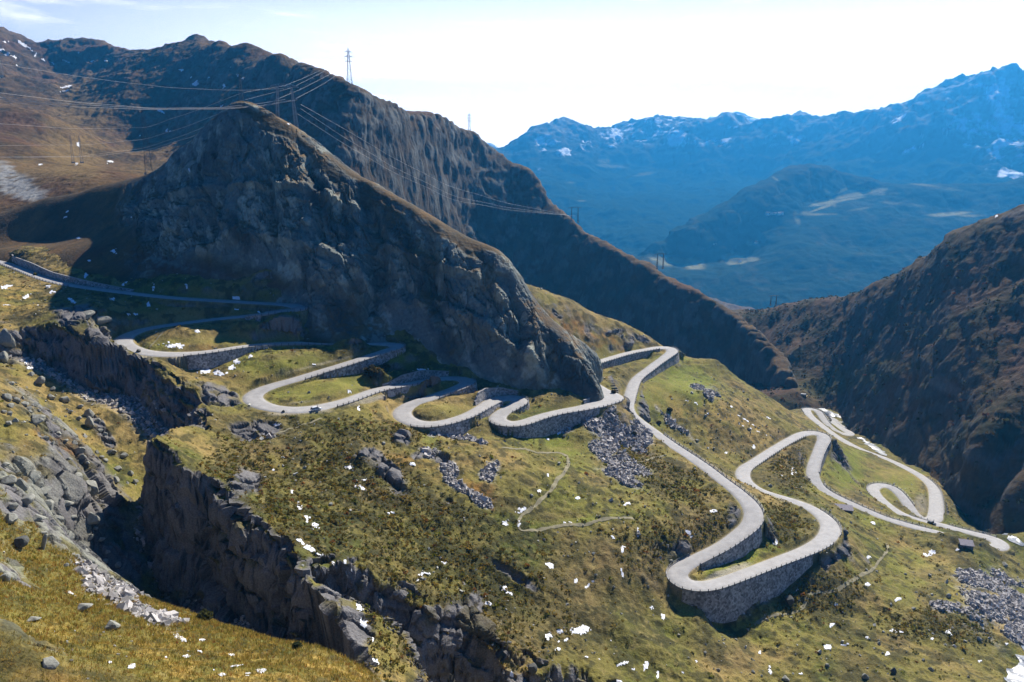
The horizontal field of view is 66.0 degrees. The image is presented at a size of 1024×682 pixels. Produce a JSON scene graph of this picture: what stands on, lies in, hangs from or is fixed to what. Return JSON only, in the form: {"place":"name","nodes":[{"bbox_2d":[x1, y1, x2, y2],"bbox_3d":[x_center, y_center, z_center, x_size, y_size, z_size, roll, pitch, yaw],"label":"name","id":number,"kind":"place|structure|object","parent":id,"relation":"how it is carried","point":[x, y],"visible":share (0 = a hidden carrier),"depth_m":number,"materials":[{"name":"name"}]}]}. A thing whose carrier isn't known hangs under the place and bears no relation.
{"place":"outdoors","nodes":[
{"label":"outdoors","id":0,"kind":"place"},
{"bbox_2d":[0,101,603,401],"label":"rock hill","id":1,"kind":"structure","parent":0,"point":[339,247],"depth_m":429.76,"materials":[{"name":"stone"}]},
{"bbox_2d":[140,109,152,174],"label":"power pylon","id":2,"kind":"object","parent":1,"relation":"on","point":[145,173],"visible":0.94,"depth_m":528.57,"materials":[{"name":"metal"}]},
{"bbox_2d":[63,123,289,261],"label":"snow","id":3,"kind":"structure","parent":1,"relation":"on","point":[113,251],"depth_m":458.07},
{"bbox_2d":[236,72,243,100],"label":"power pylon","id":4,"kind":"object","parent":1,"relation":"on","point":[239,87],"visible":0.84,"depth_m":466.51,"materials":[{"name":"metal"}]},
{"bbox_2d":[10,94,237,128],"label":"power cable","id":5,"kind":"object","parent":4,"relation":"attached to","point":[112,128],"visible":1,"depth_m":498.60,"materials":[{"name":"metal"}]},
{"bbox_2d":[271,84,298,127],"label":"portal pylon","id":6,"kind":"object","parent":1,"relation":"on","point":[278,115],"visible":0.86,"depth_m":467.76,"materials":[{"name":"metal"}]},
{"bbox_2d":[4,64,283,89],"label":"power cable","id":7,"kind":"object","parent":6,"relation":"attached to","point":[134,83],"visible":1,"depth_m":430.90,"materials":[{"name":"metal"}]},
{"bbox_2d":[4,93,284,107],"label":"power cable","id":8,"kind":"object","parent":6,"relation":"hanging from","point":[118,105],"visible":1,"depth_m":390.97,"materials":[{"name":"metal"}]},
{"bbox_2d":[2,97,289,108],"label":"power cable","id":9,"kind":"object","parent":6,"relation":"hanging from","point":[146,108],"visible":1,"depth_m":412.48,"materials":[{"name":"metal"}]},
{"bbox_2d":[5,100,293,109],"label":"power cable","id":10,"kind":"object","parent":6,"relation":"hanging from","point":[143,109],"visible":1,"depth_m":416.98,"materials":[{"name":"metal"}]},
{"bbox_2d":[304,106,534,208],"bbox_3d":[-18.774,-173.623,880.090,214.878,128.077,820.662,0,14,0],"label":"power cable","id":11,"kind":"object","parent":6,"relation":"hanging from","point":[396,159],"visible":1,"depth_m":755.37,"materials":[{"name":"metal"}]},
{"bbox_2d":[300,108,561,214],"bbox_3d":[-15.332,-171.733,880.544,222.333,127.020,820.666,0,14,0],"label":"power cable","id":12,"kind":"object","parent":6,"relation":"hanging from","point":[396,168],"visible":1,"depth_m":718.50,"materials":[{"name":"metal"}]},
{"bbox_2d":[0,27,797,387],"bbox_3d":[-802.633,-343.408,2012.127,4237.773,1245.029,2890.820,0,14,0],"label":"mountain","id":13,"kind":"structure","parent":0,"point":[544,247],"depth_m":1265.54,"materials":[{"name":"stone"}]},
{"bbox_2d":[66,133,83,162],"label":"portal pylon","id":14,"kind":"object","parent":13,"relation":"on","point":[72,149],"visible":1,"depth_m":913.14,"materials":[{"name":"metal"}]},
{"bbox_2d":[0,40,243,164],"bbox_3d":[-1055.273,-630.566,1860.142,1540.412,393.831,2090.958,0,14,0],"label":"snow","id":15,"kind":"structure","parent":13,"relation":"on","point":[25,45],"depth_m":1825.06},
{"bbox_2d":[344,49,352,84],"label":"power pylon","id":16,"kind":"object","parent":13,"relation":"on","point":[349,61],"visible":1,"depth_m":962.70,"materials":[{"name":"metal"}]},
{"bbox_2d":[0,260,1009,589],"bbox_3d":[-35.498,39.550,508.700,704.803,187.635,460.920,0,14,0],"label":"road","id":17,"kind":"structure","parent":0,"point":[752,520],"depth_m":380.05,"materials":[{"name":"asphalt"}]},
{"bbox_2d":[0,264,68,286],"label":"guard rail","id":18,"kind":"object","parent":17,"relation":"on","point":[33,277],"visible":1,"depth_m":441.31,"materials":[{"name":"stone"}]},
{"bbox_2d":[310,406,321,410],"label":"parked car","id":19,"kind":"object","parent":17,"relation":"on","point":[314,408],"visible":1,"depth_m":328.84,"materials":[{"name":"white paint"}]},
{"bbox_2d":[823,483,931,528],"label":"guard rail","id":20,"kind":"object","parent":17,"relation":"on","point":[825,485],"visible":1,"depth_m":418.51,"materials":[{"name":"stone"}]},
{"bbox_2d":[0,246,1023,681],"bbox_3d":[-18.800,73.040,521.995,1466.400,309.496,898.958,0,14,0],"label":"ground","id":21,"kind":"structure","parent":0,"point":[226,560],"depth_m":294.89,"materials":[{"name":"plant"}]},
{"bbox_2d":[0,351,8,362],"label":"boulder","id":22,"kind":"object","parent":21,"relation":"on","point":[4,358],"visible":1,"depth_m":336.44,"materials":[{"name":"stone"}]},
{"bbox_2d":[0,572,11,581],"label":"boulder","id":23,"kind":"object","parent":21,"relation":"on","point":[7,576],"visible":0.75,"depth_m":134.89,"materials":[{"name":"stone"}]},
{"bbox_2d":[2,393,11,401],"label":"boulder","id":24,"kind":"object","parent":21,"relation":"on","point":[7,396],"visible":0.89,"depth_m":265.93,"materials":[{"name":"stone"}]},
{"bbox_2d":[0,328,15,347],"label":"boulder","id":25,"kind":"object","parent":21,"relation":"on","point":[7,339],"visible":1,"depth_m":342.46,"materials":[{"name":"stone"}]},
{"bbox_2d":[0,474,16,484],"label":"boulder","id":26,"kind":"object","parent":21,"relation":"on","point":[9,479],"visible":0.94,"depth_m":199.07,"materials":[{"name":"stone"}]},
{"bbox_2d":[4,513,17,523],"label":"boulder","id":27,"kind":"object","parent":21,"relation":"on","point":[9,518],"visible":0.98,"depth_m":175.38,"materials":[{"name":"stone"}]},
{"bbox_2d":[9,502,18,509],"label":"boulder","id":28,"kind":"object","parent":21,"relation":"on","point":[12,506],"visible":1,"depth_m":183.84,"materials":[{"name":"stone"}]},
{"bbox_2d":[14,535,28,547],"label":"boulder","id":29,"kind":"object","parent":21,"relation":"on","point":[21,541],"visible":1,"depth_m":168.76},
{"bbox_2d":[14,478,28,490],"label":"boulder","id":30,"kind":"object","parent":21,"relation":"on","point":[22,484],"visible":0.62,"depth_m":215.55,"materials":[{"name":"stone"}]},
{"bbox_2d":[21,493,34,504],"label":"boulder","id":31,"kind":"object","parent":21,"relation":"on","point":[28,499],"visible":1,"depth_m":190.99,"materials":[{"name":"stone"}]},
{"bbox_2d":[28,470,40,479],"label":"boulder","id":32,"kind":"object","parent":21,"relation":"on","point":[33,474],"visible":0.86,"depth_m":229.31,"materials":[{"name":"stone"}]},
{"bbox_2d":[27,616,41,621],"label":"boulder","id":33,"kind":"object","parent":21,"relation":"on","point":[32,618],"visible":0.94,"depth_m":116.48,"materials":[{"name":"stone"}]},
{"bbox_2d":[30,417,43,425],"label":"boulder","id":34,"kind":"object","parent":21,"relation":"on","point":[36,421],"visible":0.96,"depth_m":260.11,"materials":[{"name":"stone"}]},
{"bbox_2d":[31,414,45,417],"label":"boulder","id":35,"kind":"object","parent":21,"relation":"on","point":[37,416],"visible":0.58,"depth_m":267.60,"materials":[{"name":"stone"}]},
{"bbox_2d":[33,514,45,521],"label":"boulder","id":36,"kind":"object","parent":21,"relation":"on","point":[37,517],"visible":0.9,"depth_m":186.96,"materials":[{"name":"stone"}]},
{"bbox_2d":[35,376,44,383],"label":"boulder","id":37,"kind":"object","parent":21,"relation":"on","point":[40,380],"visible":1,"depth_m":328.85,"materials":[{"name":"stone"}]},
{"bbox_2d":[41,534,46,549],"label":"boulder","id":38,"kind":"object","parent":21,"relation":"on","point":[43,542],"visible":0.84,"depth_m":175.10,"materials":[{"name":"stone"}]},
{"bbox_2d":[40,486,51,494],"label":"boulder","id":39,"kind":"object","parent":21,"relation":"on","point":[45,489],"visible":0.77,"depth_m":230.00,"materials":[{"name":"stone"}]},
{"bbox_2d":[45,499,53,509],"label":"boulder","id":40,"kind":"object","parent":21,"relation":"on","point":[50,503],"visible":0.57,"depth_m":225.24,"materials":[{"name":"stone"}]},
{"bbox_2d":[42,656,58,669],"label":"boulder","id":41,"kind":"object","parent":21,"relation":"on","point":[51,662],"visible":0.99,"depth_m":90.95,"materials":[{"name":"stone"}]},
{"bbox_2d":[54,515,63,521],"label":"boulder","id":42,"kind":"object","parent":21,"relation":"on","point":[60,518],"visible":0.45,"depth_m":226.27,"materials":[{"name":"stone"}]},
{"bbox_2d":[59,396,69,402],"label":"boulder","id":43,"kind":"object","parent":21,"relation":"on","point":[65,399],"visible":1,"depth_m":325.78,"materials":[{"name":"stone"}]},
{"bbox_2d":[11,254,134,291],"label":"retaining wall","id":44,"kind":"structure","parent":21,"relation":"on","point":[37,268],"depth_m":438.24,"materials":[{"name":"stone"}]},
{"bbox_2d":[74,447,84,454],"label":"boulder","id":45,"kind":"object","parent":21,"relation":"on","point":[79,450],"visible":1,"depth_m":272.56,"materials":[{"name":"stone"}]},
{"bbox_2d":[77,603,92,610],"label":"boulder","id":46,"kind":"object","parent":21,"relation":"on","point":[82,606],"visible":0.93,"depth_m":129.50,"materials":[{"name":"stone"}]},
{"bbox_2d":[83,408,93,416],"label":"boulder","id":47,"kind":"object","parent":21,"relation":"on","point":[89,412],"visible":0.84,"depth_m":323.10,"materials":[{"name":"stone"}]},
{"bbox_2d":[83,310,94,318],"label":"boulder","id":48,"kind":"object","parent":21,"relation":"on","point":[89,313],"visible":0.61,"depth_m":369.35,"materials":[{"name":"stone"}]},
{"bbox_2d":[85,416,93,427],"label":"boulder","id":49,"kind":"object","parent":21,"relation":"on","point":[89,422],"visible":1,"depth_m":317.13,"materials":[{"name":"stone"}]},
{"bbox_2d":[86,480,98,495],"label":"boulder","id":50,"kind":"object","parent":21,"relation":"on","point":[94,487],"visible":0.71,"depth_m":251.95,"materials":[{"name":"stone"}]},
{"bbox_2d":[87,512,99,524],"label":"boulder","id":51,"kind":"object","parent":21,"relation":"on","point":[92,518],"visible":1,"depth_m":244.30,"materials":[{"name":"stone"}]},
{"bbox_2d":[96,316,112,324],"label":"boulder","id":52,"kind":"object","parent":21,"relation":"on","point":[100,320],"visible":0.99,"depth_m":378.43,"materials":[{"name":"stone"}]},
{"bbox_2d":[104,620,120,629],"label":"boulder","id":53,"kind":"object","parent":21,"relation":"on","point":[111,624],"visible":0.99,"depth_m":121.42,"materials":[{"name":"stone"}]},
{"bbox_2d":[0,487,381,681],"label":"grass","id":54,"kind":"structure","parent":21,"relation":"on","point":[231,629],"depth_m":122.56,"materials":[{"name":"green plant"}]},
{"bbox_2d":[196,608,212,621],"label":"bush","id":55,"kind":"object","parent":21,"relation":"on","point":[204,614],"visible":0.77,"depth_m":162.51,"materials":[{"name":"green plant"}]},
{"bbox_2d":[187,345,267,369],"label":"retaining wall","id":56,"kind":"structure","parent":21,"relation":"on","point":[210,360],"depth_m":364.45,"materials":[{"name":"stone"}]},
{"bbox_2d":[183,343,332,356],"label":"guard rail","id":57,"kind":"object","parent":56,"relation":"on","point":[288,344],"visible":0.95,"depth_m":386.14,"materials":[{"name":"stone"}]},
{"bbox_2d":[245,307,305,320],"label":"retaining wall","id":58,"kind":"structure","parent":21,"relation":"on","point":[257,317],"depth_m":398.99,"materials":[{"name":"stone"}]},
{"bbox_2d":[248,302,307,316],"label":"guard rail","id":59,"kind":"object","parent":58,"relation":"on","point":[306,308],"visible":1,"depth_m":401.85,"materials":[{"name":"stone"}]},
{"bbox_2d":[263,418,321,436],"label":"footpath","id":60,"kind":"structure","parent":21,"relation":"on","point":[296,427],"depth_m":314.27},
{"bbox_2d":[292,640,302,648],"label":"bush","id":61,"kind":"object","parent":21,"relation":"on","point":[296,644],"visible":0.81,"depth_m":127.16,"materials":[{"name":"green plant"}]},
{"bbox_2d":[324,347,405,377],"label":"retaining wall","id":62,"kind":"structure","parent":21,"relation":"on","point":[355,368],"depth_m":378.01,"materials":[{"name":"stone"}]},
{"bbox_2d":[305,341,405,379],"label":"guard rail","id":63,"kind":"object","parent":62,"relation":"on","point":[312,376],"visible":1,"depth_m":372.58,"materials":[{"name":"stone"}]},
{"bbox_2d":[363,364,378,377],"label":"bush","id":64,"kind":"object","parent":21,"relation":"on","point":[372,372],"visible":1,"depth_m":374.24,"materials":[{"name":"green plant"}]},
{"bbox_2d":[380,363,390,370],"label":"bush","id":65,"kind":"object","parent":21,"relation":"on","point":[385,366],"visible":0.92,"depth_m":381.15,"materials":[{"name":"green plant"}]},
{"bbox_2d":[386,383,419,396],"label":"retaining wall","id":66,"kind":"structure","parent":21,"relation":"on","point":[391,392],"depth_m":369.85,"materials":[{"name":"stone"}]},
{"bbox_2d":[337,383,417,406],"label":"guard rail","id":67,"kind":"object","parent":66,"relation":"on","point":[349,402],"visible":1,"depth_m":353.00,"materials":[{"name":"stone"}]},
{"bbox_2d":[382,370,448,385],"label":"retaining wall","id":68,"kind":"structure","parent":21,"relation":"on","point":[414,376],"depth_m":386.30,"materials":[{"name":"stone"}]},
{"bbox_2d":[430,418,469,435],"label":"retaining wall","id":69,"kind":"structure","parent":21,"relation":"on","point":[461,427],"depth_m":344.46,"materials":[{"name":"stone"}]},
{"bbox_2d":[410,406,491,427],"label":"guard rail","id":70,"kind":"object","parent":69,"relation":"on","point":[448,423],"visible":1,"depth_m":341.44,"materials":[{"name":"stone"}]},
{"bbox_2d":[453,381,477,394],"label":"retaining wall","id":71,"kind":"structure","parent":21,"relation":"on","point":[472,389],"depth_m":382.04,"materials":[{"name":"stone"}]},
{"bbox_2d":[439,377,476,398],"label":"guard rail","id":72,"kind":"object","parent":71,"relation":"on","point":[445,395],"visible":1,"depth_m":376.19,"materials":[{"name":"stone"}]},
{"bbox_2d":[479,401,502,418],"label":"retaining wall","id":73,"kind":"structure","parent":21,"relation":"on","point":[496,406],"depth_m":368.93,"materials":[{"name":"stone"}]},
{"bbox_2d":[474,387,517,405],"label":"retaining wall","id":74,"kind":"structure","parent":21,"relation":"on","point":[484,394],"depth_m":386.26,"materials":[{"name":"stone"}]},
{"bbox_2d":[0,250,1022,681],"bbox_3d":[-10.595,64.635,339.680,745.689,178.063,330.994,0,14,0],"label":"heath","id":75,"kind":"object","parent":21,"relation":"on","point":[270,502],"visible":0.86,"depth_m":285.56,"materials":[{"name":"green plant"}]},
{"bbox_2d":[1,273,1021,681],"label":"snow","id":76,"kind":"structure","parent":21,"relation":"on","point":[581,629],"depth_m":285.61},
{"bbox_2d":[2,249,1023,678],"bbox_3d":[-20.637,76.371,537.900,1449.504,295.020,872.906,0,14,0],"label":"stones","id":77,"kind":"object","parent":21,"relation":"on","point":[582,525],"visible":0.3,"depth_m":307.16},
{"bbox_2d":[8,355,1023,644],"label":"scree","id":78,"kind":"structure","parent":21,"relation":"on","point":[1002,605],"depth_m":334.07,"materials":[{"name":"stone"}]},
{"bbox_2d":[519,400,529,412],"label":"retaining wall","id":79,"kind":"structure","parent":21,"relation":"on","point":[525,408],"depth_m":377.29,"materials":[{"name":"stone"}]},
{"bbox_2d":[528,663,536,674],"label":"boulder","id":80,"kind":"object","parent":21,"relation":"on","point":[532,668],"visible":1,"depth_m":227.73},
{"bbox_2d":[498,407,599,437],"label":"retaining wall","id":81,"kind":"structure","parent":21,"relation":"on","point":[551,425],"depth_m":367.66,"materials":[{"name":"stone"}]},
{"bbox_2d":[488,397,624,427],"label":"guard rail","id":82,"kind":"object","parent":81,"relation":"on","point":[603,406],"visible":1,"depth_m":370.74,"materials":[{"name":"stone"}]},
{"bbox_2d":[501,447,633,531],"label":"footpath","id":83,"kind":"structure","parent":21,"relation":"on","point":[543,497],"depth_m":302.46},
{"bbox_2d":[602,349,659,368],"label":"retaining wall","id":84,"kind":"structure","parent":21,"relation":"on","point":[625,359],"depth_m":508.42,"materials":[{"name":"stone"}]},
{"bbox_2d":[642,351,679,382],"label":"retaining wall","id":85,"kind":"structure","parent":21,"relation":"on","point":[670,362],"depth_m":507.43,"materials":[{"name":"stone"}]},
{"bbox_2d":[635,346,678,402],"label":"guard rail","id":86,"kind":"object","parent":85,"relation":"on","point":[653,370],"visible":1,"depth_m":487.73,"materials":[{"name":"stone"}]},
{"bbox_2d":[664,432,764,513],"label":"guard rail","id":87,"kind":"object","parent":21,"relation":"on","point":[743,489],"visible":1,"depth_m":363.76,"materials":[{"name":"stone"}]},
{"bbox_2d":[700,525,761,569],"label":"retaining wall","id":88,"kind":"structure","parent":21,"relation":"on","point":[743,548],"depth_m":309.41,"materials":[{"name":"stone"}]},
{"bbox_2d":[713,518,764,558],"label":"guard rail","id":89,"kind":"object","parent":88,"relation":"on","point":[745,537],"visible":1,"depth_m":312.48,"materials":[{"name":"stone"}]},
{"bbox_2d":[681,553,812,622],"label":"retaining wall","id":90,"kind":"structure","parent":21,"relation":"on","point":[731,603],"depth_m":293.51,"materials":[{"name":"stone"}]},
{"bbox_2d":[666,542,833,592],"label":"guard rail","id":91,"kind":"object","parent":90,"relation":"on","point":[781,565],"visible":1,"depth_m":299.23,"materials":[{"name":"stone"}]},
{"bbox_2d":[751,436,805,470],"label":"guard rail","id":92,"kind":"object","parent":21,"relation":"on","point":[777,452],"visible":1,"depth_m":456.21,"materials":[{"name":"stone"}]},
{"bbox_2d":[784,595,793,605],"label":"boulder","id":93,"kind":"object","parent":21,"relation":"on","point":[789,599],"visible":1,"depth_m":303.33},
{"bbox_2d":[756,543,888,623],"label":"footpath","id":94,"kind":"structure","parent":21,"relation":"on","point":[844,584],"depth_m":313.85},
{"bbox_2d":[819,440,830,475],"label":"retaining wall","id":95,"kind":"structure","parent":21,"relation":"on","point":[823,459],"depth_m":471.63,"materials":[{"name":"stone"}]},
{"bbox_2d":[820,507,841,536],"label":"guard rail","id":96,"kind":"object","parent":21,"relation":"on","point":[838,522],"visible":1,"depth_m":354.79,"materials":[{"name":"stone"}]},
{"bbox_2d":[834,503,853,513],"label":"stone hut","id":97,"kind":"object","parent":21,"relation":"on","point":[848,508],"visible":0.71,"depth_m":405.01,"materials":[{"name":"stone"}]},
{"bbox_2d":[866,481,914,505],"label":"guard rail","id":98,"kind":"object","parent":21,"relation":"on","point":[906,494],"visible":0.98,"depth_m":497.80,"materials":[{"name":"stone"}]},
{"bbox_2d":[927,476,944,514],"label":"guard rail","id":99,"kind":"object","parent":21,"relation":"on","point":[937,485],"visible":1,"depth_m":514.24,"materials":[{"name":"stone"}]},
{"bbox_2d":[958,538,974,549],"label":"stone hut","id":100,"kind":"object","parent":21,"relation":"on","point":[966,543],"visible":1,"depth_m":383.95,"materials":[{"name":"stone"}]},
{"bbox_2d":[949,523,996,536],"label":"guard rail","id":101,"kind":"object","parent":21,"relation":"on","point":[974,531],"visible":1,"depth_m":422.85,"materials":[{"name":"stone"}]},
{"bbox_2d":[0,0,1023,147],"label":"sky","id":102,"kind":"structure","parent":0,"point":[512,66],"materials":[{"name":"white"}]},
{"bbox_2d":[487,111,757,147],"bbox_3d":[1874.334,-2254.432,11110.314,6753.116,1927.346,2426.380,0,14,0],"label":"distant peak","id":103,"kind":"structure","parent":0,"point":[750,119],"depth_m":11028.22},
{"bbox_2d":[494,63,1023,255],"bbox_3d":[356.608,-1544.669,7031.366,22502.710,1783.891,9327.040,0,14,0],"label":"mountains","id":104,"kind":"structure","parent":0,"point":[632,186],"depth_m":6685.10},
{"bbox_2d":[815,408,840,417],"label":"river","id":105,"kind":"structure","parent":0,"point":[829,413],"depth_m":756.25,"materials":[{"name":"white liquid"}]},
{"bbox_2d":[633,163,1023,309],"bbox_3d":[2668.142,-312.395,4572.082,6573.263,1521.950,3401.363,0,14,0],"label":"wooded hills","id":106,"kind":"structure","parent":0,"point":[832,231],"depth_m":4322.48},
{"bbox_2d":[857,437,886,455],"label":"river","id":107,"kind":"structure","parent":0,"point":[876,448],"depth_m":631.48,"materials":[{"name":"white liquid"}]},
{"bbox_2d":[731,204,1023,533],"bbox_3d":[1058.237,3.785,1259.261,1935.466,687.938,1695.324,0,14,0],"label":"mountain slope","id":108,"kind":"structure","parent":0,"point":[994,243],"depth_m":652.63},
{"bbox_2d":[739,242,1023,532],"bbox_3d":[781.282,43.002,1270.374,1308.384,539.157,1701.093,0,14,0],"label":"alder scrub","id":109,"kind":"object","parent":108,"relation":"on","point":[917,418],"visible":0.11,"depth_m":711.88,"materials":[{"name":"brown plant"}]},
{"bbox_2d":[954,504,1023,545],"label":"river","id":110,"kind":"structure","parent":0,"point":[1018,541],"depth_m":412.82,"materials":[{"name":"white liquid"}]},
{"bbox_2d":[1004,645,1023,681],"bbox_3d":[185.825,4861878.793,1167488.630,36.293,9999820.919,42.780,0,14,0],"label":"river","id":111,"kind":"structure","parent":0,"point":[1018,669],"depth_m":289.87,"materials":[{"name":"white liquid"}]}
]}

